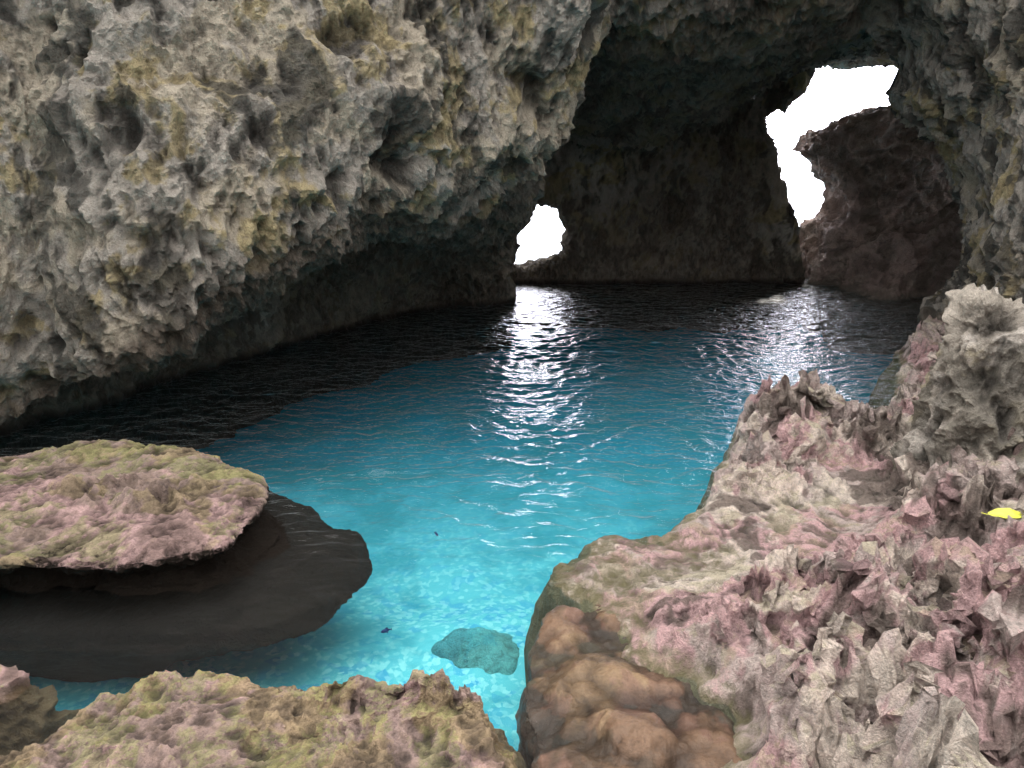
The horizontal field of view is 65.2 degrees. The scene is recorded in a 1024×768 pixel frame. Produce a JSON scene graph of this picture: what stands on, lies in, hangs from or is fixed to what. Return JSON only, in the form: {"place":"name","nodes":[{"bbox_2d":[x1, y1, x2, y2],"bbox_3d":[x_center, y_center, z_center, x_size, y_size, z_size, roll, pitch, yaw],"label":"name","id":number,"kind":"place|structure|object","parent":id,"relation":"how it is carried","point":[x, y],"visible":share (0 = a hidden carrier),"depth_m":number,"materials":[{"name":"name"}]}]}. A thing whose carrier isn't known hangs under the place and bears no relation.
{"place":"outdoors","nodes":[
{"label":"outdoors","id":0,"kind":"place"},
{"bbox_2d":[29,158,892,750],"bbox_3d":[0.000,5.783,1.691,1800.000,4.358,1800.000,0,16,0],"label":"seabed","id":1,"kind":"structure","parent":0,"point":[423,590],"depth_m":10.59,"materials":[{"name":"teal sand"}]},
{"bbox_2d":[0,664,81,755],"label":"rock ledge","id":2,"kind":"object","parent":1,"relation":"on","point":[29,714],"visible":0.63,"depth_m":4.59,"materials":[{"name":"stone"}]},
{"bbox_2d":[0,439,372,682],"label":"rock ledge","id":3,"kind":"object","parent":1,"relation":"on","point":[122,558],"visible":0.92,"depth_m":5.78,"materials":[{"name":"stone"}]},
{"bbox_2d":[0,668,526,767],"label":"rock ledge","id":4,"kind":"object","parent":1,"relation":"on","point":[210,719],"visible":1,"depth_m":4.06,"materials":[{"name":"stone"}]},
{"bbox_2d":[431,627,519,674],"bbox_3d":[-0.272,2.429,6.663,1.193,0.890,0.868,0,16,0],"label":"submerged rock","id":5,"kind":"object","parent":1,"relation":"on","point":[487,651],"visible":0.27,"depth_m":6.44,"materials":[{"name":"teal stone"}]},
{"bbox_2d":[515,604,741,767],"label":"brown rock","id":6,"kind":"object","parent":1,"relation":"on","point":[591,697],"visible":0.87,"depth_m":4.46,"materials":[{"name":"brown stone"}]},
{"bbox_2d":[791,105,962,353],"bbox_3d":[9.878,-3.140,18.095,6.431,6.213,4.463,0,16,0],"label":"sea stack","id":7,"kind":"object","parent":1,"relation":"on","point":[885,223],"visible":0.46,"depth_m":17.64,"materials":[{"name":"stone"}]},
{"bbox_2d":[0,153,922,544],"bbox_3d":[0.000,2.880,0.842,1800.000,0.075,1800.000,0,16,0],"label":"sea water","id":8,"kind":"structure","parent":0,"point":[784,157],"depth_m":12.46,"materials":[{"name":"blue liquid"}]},
{"bbox_2d":[381,627,391,632],"bbox_3d":[-0.899,1.763,5.725,0.087,0.049,0.016,-9,18,-28],"label":"fish","id":9,"kind":"object","parent":8,"relation":"in","point":[386,630],"visible":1,"depth_m":5.72},
{"bbox_2d":[0,0,1023,456],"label":"cave rock","id":10,"kind":"object","parent":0,"point":[190,188],"visible":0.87,"depth_m":9.82,"materials":[{"name":"stone"}]},
{"bbox_2d":[524,315,1023,767],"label":"rocky shore","id":11,"kind":"structure","parent":0,"point":[810,583],"depth_m":4.99,"materials":[{"name":"stone"}]},
{"bbox_2d":[889,283,1023,485],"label":"limestone pinnacle","id":12,"kind":"object","parent":11,"relation":"on","point":[970,401],"visible":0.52,"depth_m":6.67,"materials":[{"name":"grey stone"}]},
{"bbox_2d":[981,508,1021,517],"bbox_3d":[3.606,0.954,5.862,0.320,0.046,0.092,6,47,2],"label":"leaf","id":13,"kind":"object","parent":11,"relation":"on","point":[1003,512],"visible":1,"depth_m":5.86,"materials":[{"name":"yellow plant"}]},
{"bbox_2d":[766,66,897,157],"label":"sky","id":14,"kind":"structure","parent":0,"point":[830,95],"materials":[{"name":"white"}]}
]}

